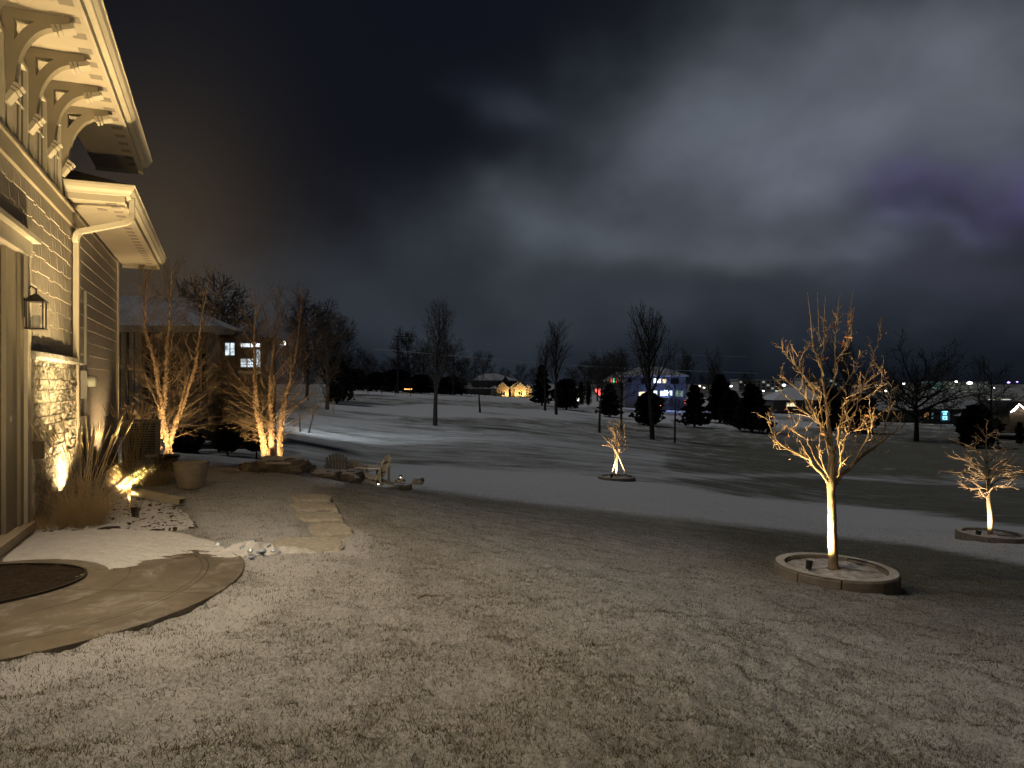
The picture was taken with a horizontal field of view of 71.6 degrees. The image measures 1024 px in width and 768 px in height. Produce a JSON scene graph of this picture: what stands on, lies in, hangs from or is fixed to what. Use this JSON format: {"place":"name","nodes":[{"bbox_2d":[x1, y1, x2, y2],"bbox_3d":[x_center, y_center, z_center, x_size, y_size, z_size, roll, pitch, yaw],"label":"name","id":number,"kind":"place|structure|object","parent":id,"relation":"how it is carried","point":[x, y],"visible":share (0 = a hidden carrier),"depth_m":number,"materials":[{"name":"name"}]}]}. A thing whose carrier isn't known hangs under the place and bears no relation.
{"place":"outdoors","nodes":[
{"label":"outdoors","id":0,"kind":"place"},
{"bbox_2d":[0,384,1023,767],"bbox_3d":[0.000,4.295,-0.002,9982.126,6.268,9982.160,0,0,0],"label":"lawn","id":1,"kind":"structure","parent":0,"point":[512,446],"depth_m":6.00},
{"bbox_2d":[0,0,166,556],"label":"house","id":2,"kind":"structure","parent":1,"relation":"on","point":[67,232],"depth_m":8.50,"materials":[{"name":"wood"}]},
{"bbox_2d":[0,247,0,534],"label":"door","id":3,"kind":"structure","parent":2,"relation":"in","point":[0,247],"depth_m":6.99,"materials":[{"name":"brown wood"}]},
{"bbox_2d":[0,23,4,124],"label":"window","id":4,"kind":"structure","parent":2,"relation":"in","point":[2,31],"depth_m":6.74,"materials":[{"name":"beige glass"}]},
{"bbox_2d":[7,60,27,152],"bbox_3d":[-5.087,-2.910,7.309,0.050,0.940,0.620,0,0,-22],"label":"window","id":5,"kind":"structure","parent":2,"relation":"in","point":[17,114],"depth_m":7.45,"materials":[{"name":"beige glass"}]},
{"bbox_2d":[23,285,48,329],"bbox_3d":[-5.123,-0.822,7.632,0.203,0.473,0.190,0,0,-22],"label":"wall lantern","id":6,"kind":"object","parent":2,"relation":"attached to","point":[35,319],"depth_m":7.59,"materials":[{"name":"black metal"}]},
{"bbox_2d":[29,94,46,174],"bbox_3d":[-5.422,-2.910,8.128,0.050,0.940,0.630,0,0,-22],"label":"window","id":7,"kind":"structure","parent":2,"relation":"in","point":[38,141],"depth_m":8.30,"materials":[{"name":"beige glass"}]},
{"bbox_2d":[32,441,44,458],"bbox_3d":[-5.071,0.708,7.601,0.100,0.185,0.110,0,0,-22],"label":"outlet cover","id":8,"kind":"object","parent":2,"relation":"attached to","point":[38,449],"visible":1,"depth_m":7.55,"materials":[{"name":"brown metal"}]},
{"bbox_2d":[48,121,61,192],"bbox_3d":[-5.748,-2.910,8.924,0.050,0.940,0.570,0,0,-22],"label":"window","id":9,"kind":"structure","parent":2,"relation":"in","point":[54,164],"depth_m":9.12,"materials":[{"name":"beige glass"}]},
{"bbox_2d":[81,415,89,435],"bbox_3d":[-6.452,0.630,10.733,0.082,0.320,0.200,0,0,-22],"label":"utility box","id":10,"kind":"object","parent":2,"relation":"attached to","point":[83,424],"visible":0.82,"depth_m":10.65,"materials":[{"name":"grey metal"}]},
{"bbox_2d":[81,291,97,476],"bbox_3d":[-6.401,0.000,10.761,0.197,2.800,0.240,0,0,-22],"label":"electric meter","id":11,"kind":"object","parent":2,"relation":"attached to","point":[88,381],"visible":0.94,"depth_m":10.72,"materials":[{"name":"grey metal"}]},
{"bbox_2d":[43,480,197,531],"bbox_3d":[-5.440,1.607,9.695,1.624,0.087,5.149,0,0,-30],"label":"mulch bed","id":12,"kind":"object","parent":1,"relation":"on","point":[163,529],"visible":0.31,"depth_m":8.37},
{"bbox_2d":[17,485,85,532],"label":"straw grass","id":13,"kind":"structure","parent":12,"relation":"on","point":[53,522],"depth_m":7.75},
{"bbox_2d":[17,416,185,528],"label":"straw grass","id":14,"kind":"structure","parent":12,"relation":"on","point":[77,511],"depth_m":7.94,"materials":[{"name":"plant"}]},
{"bbox_2d":[34,478,196,532],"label":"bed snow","id":15,"kind":"structure","parent":12,"relation":"on","point":[122,519],"depth_m":8.47,"materials":[{"name":"snow"}]},
{"bbox_2d":[129,488,186,504],"bbox_3d":[-4.825,1.522,9.623,1.144,0.125,0.114,0,0,30],"label":"gutter extension","id":16,"kind":"object","parent":15,"relation":"on","point":[167,498],"visible":0.81,"depth_m":9.53,"materials":[{"name":"brown metal"}]},
{"bbox_2d":[0,534,243,661],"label":"concrete landing","id":17,"kind":"object","parent":1,"relation":"on","point":[97,600],"visible":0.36,"depth_m":5.18,"materials":[{"name":"concrete"}]},
{"bbox_2d":[0,564,84,600],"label":"doormat","id":18,"kind":"object","parent":17,"relation":"on","point":[20,580],"visible":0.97,"depth_m":5.65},
{"bbox_2d":[0,563,86,603],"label":"bed edging","id":19,"kind":"object","parent":17,"relation":"on","point":[47,590],"visible":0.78,"depth_m":5.62,"materials":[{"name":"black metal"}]},
{"bbox_2d":[2,528,238,599],"bbox_3d":[-3.355,1.587,6.020,2.017,0.086,4.016,0,0,-22],"label":"snow drift","id":20,"kind":"object","parent":17,"relation":"on","point":[112,548],"visible":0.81,"depth_m":6.83,"materials":[{"name":"snow"}]},
{"bbox_2d":[89,401,187,485],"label":"straw grass","id":21,"kind":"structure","parent":1,"relation":"on","point":[128,468],"depth_m":11.40,"materials":[{"name":"plant"}]},
{"bbox_2d":[122,419,160,464],"bbox_3d":[-7.176,1.115,13.760,0.640,0.850,0.640,0,0,-22],"label":"air conditioner","id":22,"kind":"object","parent":1,"relation":"on","point":[154,436],"visible":0.71,"depth_m":13.55,"materials":[{"name":"grey metal"}]},
{"bbox_2d":[123,453,194,485],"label":"straw grass","id":23,"kind":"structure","parent":1,"relation":"on","point":[162,480],"depth_m":11.27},
{"bbox_2d":[153,454,179,471],"bbox_3d":[-6.388,1.458,13.100,0.480,0.285,0.480,0,0,0],"label":"plant pot","id":24,"kind":"object","parent":1,"relation":"on","point":[172,457],"visible":0.58,"depth_m":12.95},
{"bbox_2d":[119,254,242,453],"bbox_3d":[-7.633,-0.666,15.566,2.943,4.563,3.161,0,0,14],"label":"birch tree","id":25,"kind":"object","parent":1,"relation":"on","point":[161,398],"visible":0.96,"depth_m":15.57,"materials":[{"name":"brown plant"}]},
{"bbox_2d":[161,428,204,453],"bbox_3d":[-9.949,1.816,21.562,1.266,1.003,1.330,0,0,0],"label":"evergreen shrub","id":26,"kind":"object","parent":1,"relation":"on","point":[188,443],"visible":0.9,"depth_m":21.24,"materials":[{"name":"green plant"}]},
{"bbox_2d":[172,460,208,489],"bbox_3d":[-4.930,1.397,10.900,0.514,0.405,0.514,0,0,0],"label":"plant pot","id":27,"kind":"object","parent":1,"relation":"on","point":[190,474],"visible":1,"depth_m":10.73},
{"bbox_2d":[119,296,285,439],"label":"neighbour house","id":28,"kind":"structure","parent":1,"relation":"on","point":[231,341],"depth_m":28.00,"materials":[{"name":"siding"},{"name":"snow"},{"name":"lit window glass"}]},
{"bbox_2d":[143,352,159,391],"bbox_3d":[-14.200,-0.473,27.970,0.631,1.578,0.120,0,0,0],"label":"window","id":29,"kind":"structure","parent":28,"relation":"in","point":[145,364],"depth_m":27.98,"materials":[{"name":"black glass"}]},
{"bbox_2d":[168,352,186,391],"bbox_3d":[-13.169,-0.473,27.970,0.673,1.578,0.120,0,0,0],"label":"window","id":30,"kind":"structure","parent":28,"relation":"in","point":[175,353],"depth_m":27.98,"materials":[{"name":"black glass"}]},
{"bbox_2d":[194,352,208,391],"bbox_3d":[-12.233,-0.473,27.970,0.568,1.578,0.120,0,0,0],"label":"window","id":31,"kind":"structure","parent":28,"relation":"in","point":[203,357],"depth_m":27.98,"materials":[{"name":"black glass"}]},
{"bbox_2d":[224,343,235,355],"bbox_3d":[-11.623,-1.442,29.270,0.484,0.594,0.120,0,0,0],"label":"window","id":32,"kind":"structure","parent":28,"relation":"in","point":[228,346],"depth_m":29.28,"materials":[{"name":"grey"}]},
{"bbox_2d":[170,271,266,334],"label":"bare tree","id":33,"kind":"object","parent":1,"relation":"on","point":[229,312],"visible":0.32,"depth_m":59.47,"materials":[{"name":"brown plant"}]},
{"bbox_2d":[208,423,244,455],"bbox_3d":[-8.576,1.725,21.541,0.976,1.120,1.054,0,0,-42],"label":"evergreen shrub","id":34,"kind":"object","parent":1,"relation":"on","point":[226,440],"visible":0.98,"depth_m":21.33,"materials":[{"name":"green plant"}]},
{"bbox_2d":[238,461,256,471],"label":"boulder","id":35,"kind":"object","parent":1,"relation":"on","point":[248,466],"visible":0.74,"depth_m":13.18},
{"bbox_2d":[214,539,280,559],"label":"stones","id":36,"kind":"object","parent":1,"relation":"on","point":[260,551],"visible":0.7,"depth_m":6.57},
{"bbox_2d":[243,425,268,458],"bbox_3d":[-7.696,1.740,21.545,0.877,1.059,0.919,0,0,-39],"label":"evergreen shrub","id":37,"kind":"object","parent":1,"relation":"on","point":[252,445],"visible":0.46,"depth_m":21.29,"materials":[{"name":"green plant"}]},
{"bbox_2d":[215,540,315,557],"bbox_3d":[-2.385,1.566,6.708,1.309,0.150,0.969,0,0,21],"label":"snow heap","id":38,"kind":"object","parent":1,"relation":"on","point":[253,545],"visible":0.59,"depth_m":6.67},
{"bbox_2d":[194,279,356,456],"bbox_3d":[-4.652,-0.317,14.476,2.951,3.689,2.964,0,0,0],"label":"birch tree","id":39,"kind":"object","parent":1,"relation":"on","point":[269,406],"visible":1,"depth_m":14.34,"materials":[{"name":"brown plant"}]},
{"bbox_2d":[255,455,312,474],"bbox_3d":[-4.301,1.533,13.390,1.061,0.376,0.611,0,0,0],"label":"boulder","id":40,"kind":"object","parent":1,"relation":"on","point":[296,465],"visible":0.84,"depth_m":13.16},
{"bbox_2d":[273,537,344,551],"bbox_3d":[-2.056,1.625,7.098,0.815,0.069,0.700,0,0,0],"label":"stepping stone","id":41,"kind":"object","parent":1,"relation":"on","point":[317,544],"visible":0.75,"depth_m":7.09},
{"bbox_2d":[276,289,344,399],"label":"bare tree","id":42,"kind":"object","parent":1,"relation":"on","point":[295,323],"visible":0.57,"depth_m":78.06,"materials":[{"name":"brown plant"}]},
{"bbox_2d":[292,494,332,502],"bbox_3d":[-2.847,1.625,10.069,0.650,0.069,0.502,0,0,0],"label":"stepping stone","id":43,"kind":"object","parent":1,"relation":"on","point":[311,498],"visible":0.91,"depth_m":9.95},
{"bbox_2d":[289,502,338,512],"bbox_3d":[-2.627,1.626,9.376,0.569,0.069,0.817,0,0,-27],"label":"stepping stone","id":44,"kind":"object","parent":1,"relation":"on","point":[314,507],"visible":0.89,"depth_m":9.22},
{"bbox_2d":[308,376,329,432],"bbox_3d":[-9.810,1.092,36.029,0.961,2.999,1.001,0,0,-37],"label":"bare tree","id":45,"kind":"object","parent":1,"relation":"on","point":[319,392],"visible":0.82,"depth_m":35.99,"materials":[{"name":"brown plant"}]},
{"bbox_2d":[295,512,343,522],"bbox_3d":[-2.337,1.625,8.643,0.538,0.069,0.702,0,0,-24],"label":"stepping stone","id":46,"kind":"object","parent":1,"relation":"on","point":[323,517],"visible":0.9,"depth_m":8.50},
{"bbox_2d":[311,469,340,480],"bbox_3d":[-3.753,1.842,14.311,0.613,0.281,0.542,0,0,0],"label":"boulder","id":47,"kind":"object","parent":1,"relation":"on","point":[334,474],"visible":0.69,"depth_m":14.12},
{"bbox_2d":[298,307,354,409],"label":"bare tree","id":48,"kind":"object","parent":1,"relation":"on","point":[325,359],"visible":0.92,"depth_m":61.85,"materials":[{"name":"brown plant"}]},
{"bbox_2d":[298,313,361,380],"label":"bare tree","id":49,"kind":"object","parent":1,"relation":"on","point":[348,354],"visible":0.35,"depth_m":100.05,"materials":[{"name":"brown plant"}]},
{"bbox_2d":[308,523,353,538],"bbox_3d":[-2.014,1.625,7.876,0.463,0.069,0.697,0,0,-22],"label":"stepping stone","id":50,"kind":"object","parent":1,"relation":"on","point":[340,531],"visible":0.9,"depth_m":7.72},
{"bbox_2d":[320,357,354,403],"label":"evergreen tree","id":51,"kind":"object","parent":1,"relation":"on","point":[344,379],"visible":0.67,"depth_m":73.41,"materials":[{"name":"green plant"}]},
{"bbox_2d":[323,453,352,469],"bbox_3d":[-4.952,2.397,20.250,0.760,0.920,0.900,0,0,-5],"label":"garden chair","id":52,"kind":"object","parent":1,"relation":"on","point":[336,458],"visible":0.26,"depth_m":19.94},
{"bbox_2d":[339,468,364,482],"bbox_3d":[-3.334,1.892,14.503,0.631,0.322,0.515,0,0,0],"label":"boulder","id":53,"kind":"object","parent":1,"relation":"on","point":[353,475],"visible":0.73,"depth_m":14.30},
{"bbox_2d":[347,459,378,481],"bbox_3d":[-4.412,2.632,20.755,0.760,0.920,0.900,0,0,25],"label":"garden chair","id":54,"kind":"object","parent":1,"relation":"on","point":[356,463],"visible":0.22,"depth_m":20.46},
{"bbox_2d":[350,347,377,390],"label":"bare tree","id":55,"kind":"object","parent":1,"relation":"on","point":[363,363],"visible":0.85,"depth_m":127.38,"materials":[{"name":"brown plant"}]},
{"bbox_2d":[354,454,393,485],"bbox_3d":[-3.799,2.399,19.690,0.900,0.920,0.760,0,0,12],"label":"garden chair","id":56,"kind":"object","parent":1,"relation":"on","point":[383,468],"visible":0.79,"depth_m":19.67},
{"bbox_2d":[383,369,416,392],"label":"evergreen tree","id":57,"kind":"object","parent":1,"relation":"on","point":[406,380],"visible":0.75,"depth_m":130.59,"materials":[{"name":"green plant"}]},
{"bbox_2d":[395,335,406,393],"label":"utility pole","id":58,"kind":"object","parent":1,"relation":"on","point":[398,362],"visible":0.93,"depth_m":117.90,"materials":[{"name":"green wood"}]},
{"bbox_2d":[383,326,429,392],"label":"bare tree","id":59,"kind":"object","parent":1,"relation":"on","point":[406,345],"visible":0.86,"depth_m":134.09,"materials":[{"name":"brown plant"}]},
{"bbox_2d":[407,338,439,392],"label":"bare tree","id":60,"kind":"object","parent":1,"relation":"on","point":[423,371],"visible":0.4,"depth_m":159.96,"materials":[{"name":"brown plant"}]},
{"bbox_2d":[407,374,440,393],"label":"evergreen tree","id":61,"kind":"object","parent":1,"relation":"on","point":[421,386],"visible":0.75,"depth_m":136.14,"materials":[{"name":"green plant"}]},
{"bbox_2d":[416,297,457,425],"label":"bare tree","id":62,"kind":"object","parent":1,"relation":"on","point":[437,352],"visible":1,"depth_m":54.10,"materials":[{"name":"brown plant"}]},
{"bbox_2d":[438,376,468,394],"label":"evergreen tree","id":63,"kind":"object","parent":1,"relation":"on","point":[445,387],"visible":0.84,"depth_m":148.43,"materials":[{"name":"green plant"}]},
{"bbox_2d":[441,337,472,394],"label":"bare tree","id":64,"kind":"object","parent":1,"relation":"on","point":[458,363],"visible":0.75,"depth_m":144.73,"materials":[{"name":"brown plant"}]},
{"bbox_2d":[451,357,479,394],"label":"bare tree","id":65,"kind":"object","parent":1,"relation":"on","point":[468,365],"visible":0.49,"depth_m":174.91,"materials":[{"name":"brown plant"}]},
{"bbox_2d":[452,350,504,412],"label":"bare tree","id":66,"kind":"object","parent":1,"relation":"on","point":[465,381],"visible":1,"depth_m":77.90,"materials":[{"name":"brown plant"}]},
{"bbox_2d":[469,350,495,380],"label":"bare tree","id":67,"kind":"object","parent":1,"relation":"on","point":[486,364],"visible":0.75,"depth_m":259.90,"materials":[{"name":"brown plant"}]},
{"bbox_2d":[463,374,532,397],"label":"stone house","id":68,"kind":"structure","parent":1,"relation":"on","point":[505,387],"depth_m":202.20,"materials":[{"name":"stone"}]},
{"bbox_2d":[529,365,553,405],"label":"evergreen tree","id":69,"kind":"object","parent":1,"relation":"on","point":[538,394],"visible":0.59,"depth_m":117.51,"materials":[{"name":"green plant"}]},
{"bbox_2d":[534,341,552,410],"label":"bare tree","id":70,"kind":"object","parent":1,"relation":"on","point":[542,367],"visible":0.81,"depth_m":99.86,"materials":[{"name":"brown plant"}]},
{"bbox_2d":[544,317,572,414],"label":"bare tree","id":71,"kind":"object","parent":1,"relation":"on","point":[554,353],"visible":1,"depth_m":91.98,"materials":[{"name":"brown plant"}]},
{"bbox_2d":[547,378,580,409],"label":"evergreen tree","id":72,"kind":"object","parent":1,"relation":"on","point":[568,396],"visible":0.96,"depth_m":111.13,"materials":[{"name":"green plant"}]},
{"bbox_2d":[571,359,596,398],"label":"bare tree","id":73,"kind":"object","parent":1,"relation":"on","point":[579,368],"visible":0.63,"depth_m":199.51,"materials":[{"name":"brown plant"}]},
{"bbox_2d":[583,350,608,400],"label":"bare tree","id":74,"kind":"object","parent":1,"relation":"on","point":[599,380],"visible":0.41,"depth_m":189.31,"materials":[{"name":"brown plant"}]},
{"bbox_2d":[577,350,622,432],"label":"bare tree","id":75,"kind":"object","parent":1,"relation":"on","point":[603,371],"visible":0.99,"depth_m":66.15,"materials":[{"name":"brown plant"}]},
{"bbox_2d":[594,383,623,416],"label":"evergreen tree","id":76,"kind":"object","parent":1,"relation":"on","point":[609,407],"visible":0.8,"depth_m":103.31,"materials":[{"name":"green plant"}]},
{"bbox_2d":[598,474,634,481],"bbox_3d":[3.814,3.504,25.900,1.364,0.306,1.360,0,0,0],"label":"planter ring","id":77,"kind":"object","parent":1,"relation":"on","point":[625,478],"visible":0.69,"depth_m":25.57,"materials":[{"name":"concrete"}]},
{"bbox_2d":[604,417,629,477],"bbox_3d":[3.842,2.373,25.881,1.045,2.358,0.837,0,0,0],"label":"sapling","id":78,"kind":"object","parent":77,"relation":"in","point":[616,453],"visible":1,"depth_m":25.92,"materials":[{"name":"brown plant"}]},
{"bbox_2d":[600,348,651,433],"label":"bare tree","id":79,"kind":"object","parent":1,"relation":"on","point":[622,374],"visible":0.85,"depth_m":69.98,"materials":[{"name":"brown plant"}]},
{"bbox_2d":[603,367,688,410],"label":"house","id":80,"kind":"structure","parent":1,"relation":"on","point":[659,390],"depth_m":150.00,"materials":[{"name":"blue"}]},
{"bbox_2d":[628,392,665,425],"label":"evergreen tree","id":81,"kind":"object","parent":1,"relation":"on","point":[641,405],"visible":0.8,"depth_m":91.34,"materials":[{"name":"green plant"}]},
{"bbox_2d":[627,299,680,439],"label":"bare tree","id":82,"kind":"object","parent":1,"relation":"on","point":[648,360],"visible":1,"depth_m":65.77,"materials":[{"name":"brown plant"}]},
{"bbox_2d":[661,350,687,442],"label":"bare tree","id":83,"kind":"object","parent":1,"relation":"on","point":[675,392],"visible":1,"depth_m":63.97,"materials":[{"name":"brown plant"}]},
{"bbox_2d":[678,347,698,395],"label":"bare tree","id":84,"kind":"object","parent":1,"relation":"on","point":[687,368],"visible":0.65,"depth_m":181.15,"materials":[{"name":"brown plant"}]},
{"bbox_2d":[676,384,710,426],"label":"evergreen tree","id":85,"kind":"object","parent":1,"relation":"on","point":[694,409],"visible":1,"depth_m":95.47,"materials":[{"name":"green plant"}]},
{"bbox_2d":[697,369,718,397],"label":"bare tree","id":86,"kind":"object","parent":1,"relation":"on","point":[702,383],"visible":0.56,"depth_m":200.35,"materials":[{"name":"black plant"}]},
{"bbox_2d":[704,345,724,389],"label":"bare tree","id":87,"kind":"object","parent":1,"relation":"on","point":[714,371],"visible":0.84,"depth_m":128.08,"materials":[{"name":"black plant"}]},
{"bbox_2d":[705,374,731,422],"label":"evergreen tree","id":88,"kind":"object","parent":1,"relation":"on","point":[720,385],"visible":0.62,"depth_m":109.27,"materials":[{"name":"black plant"}]},
{"bbox_2d":[717,390,741,423],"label":"evergreen tree","id":89,"kind":"object","parent":1,"relation":"on","point":[730,401],"visible":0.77,"depth_m":105.39,"materials":[{"name":"black plant"}]},
{"bbox_2d":[726,383,777,432],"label":"evergreen tree","id":90,"kind":"object","parent":1,"relation":"on","point":[751,401],"visible":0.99,"depth_m":91.20,"materials":[{"name":"green plant"}]},
{"bbox_2d":[729,379,783,391],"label":"apartment block","id":91,"kind":"structure","parent":1,"relation":"on","point":[767,385],"depth_m":380.00,"materials":[{"name":"grey"}]},
{"bbox_2d":[762,388,817,412],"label":"white roof house","id":92,"kind":"structure","parent":1,"relation":"on","point":[778,402],"depth_m":150.11,"materials":[{"name":"grey"}]},
{"bbox_2d":[793,378,852,390],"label":"apartment block","id":93,"kind":"structure","parent":1,"relation":"on","point":[798,382],"depth_m":400.00,"materials":[{"name":"grey"}]},
{"bbox_2d":[808,387,845,430],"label":"evergreen tree","id":94,"kind":"object","parent":1,"relation":"on","point":[835,408],"visible":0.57,"depth_m":103.05,"materials":[{"name":"black plant"}]},
{"bbox_2d":[773,552,900,595],"bbox_3d":[3.822,2.295,8.400,1.377,0.335,1.370,0,0,0],"label":"planter ring","id":95,"kind":"object","parent":1,"relation":"on","point":[858,575],"visible":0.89,"depth_m":8.20,"materials":[{"name":"concrete"}]},
{"bbox_2d":[753,291,904,569],"bbox_3d":[3.757,0.534,8.408,2.058,3.331,1.158,0,0,0],"label":"maple tree","id":96,"kind":"object","parent":95,"relation":"in","point":[831,480],"visible":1,"depth_m":8.37,"materials":[{"name":"brown plant"}]},
{"bbox_2d":[824,333,866,433],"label":"bare tree","id":97,"kind":"object","parent":1,"relation":"on","point":[845,374],"visible":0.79,"depth_m":98.27,"materials":[{"name":"black plant"}]},
{"bbox_2d":[830,393,879,433],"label":"evergreen tree","id":98,"kind":"object","parent":1,"relation":"on","point":[863,403],"visible":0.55,"depth_m":98.91,"materials":[{"name":"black plant"}]},
{"bbox_2d":[874,398,973,423],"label":"ranch house","id":99,"kind":"structure","parent":1,"relation":"on","point":[949,420],"depth_m":129.88,"materials":[{"name":"black metal"}]},
{"bbox_2d":[856,327,1005,441],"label":"bare tree","id":100,"kind":"object","parent":1,"relation":"on","point":[916,391],"visible":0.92,"depth_m":87.36,"materials":[{"name":"brown plant"}]},
{"bbox_2d":[943,381,988,387],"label":"warehouse","id":101,"kind":"structure","parent":1,"relation":"on","point":[971,385],"depth_m":620.00,"materials":[{"name":"grey"}]},
{"bbox_2d":[953,404,1006,447],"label":"evergreen tree","id":102,"kind":"object","parent":1,"relation":"on","point":[969,419],"visible":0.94,"depth_m":79.19,"materials":[{"name":"green plant"}]},
{"bbox_2d":[953,400,1023,432],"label":"gabled house","id":103,"kind":"structure","parent":1,"relation":"on","point":[1012,419],"depth_m":92.17,"materials":[{"name":"beige stone"}]},
{"bbox_2d":[955,527,1023,543],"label":"planter ring","id":104,"kind":"object","parent":1,"relation":"on","point":[996,536],"visible":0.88,"depth_m":15.57,"materials":[{"name":"concrete"}]},
{"bbox_2d":[939,419,1023,534],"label":"spreading tree","id":105,"kind":"object","parent":104,"relation":"in","point":[988,480],"visible":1,"depth_m":15.66,"materials":[{"name":"brown plant"}]},
{"bbox_2d":[962,353,1023,414],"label":"bare tree","id":106,"kind":"object","parent":1,"relation":"on","point":[990,382],"visible":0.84,"depth_m":91.77,"materials":[{"name":"black plant"}]},
{"bbox_2d":[988,393,1006,451],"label":"bare tree","id":107,"kind":"object","parent":1,"relation":"on","point":[995,410],"visible":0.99,"depth_m":74.02,"materials":[{"name":"black plant"}]},
{"bbox_2d":[1014,422,1023,444],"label":"evergreen tree","id":108,"kind":"object","parent":1,"relation":"on","point":[1018,429],"visible":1,"depth_m":83.86,"materials":[{"name":"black plant"}]},
{"bbox_2d":[69,0,1023,384],"label":"sky","id":109,"kind":"structure","parent":0,"point":[714,165],"materials":[{"name":"grey"}]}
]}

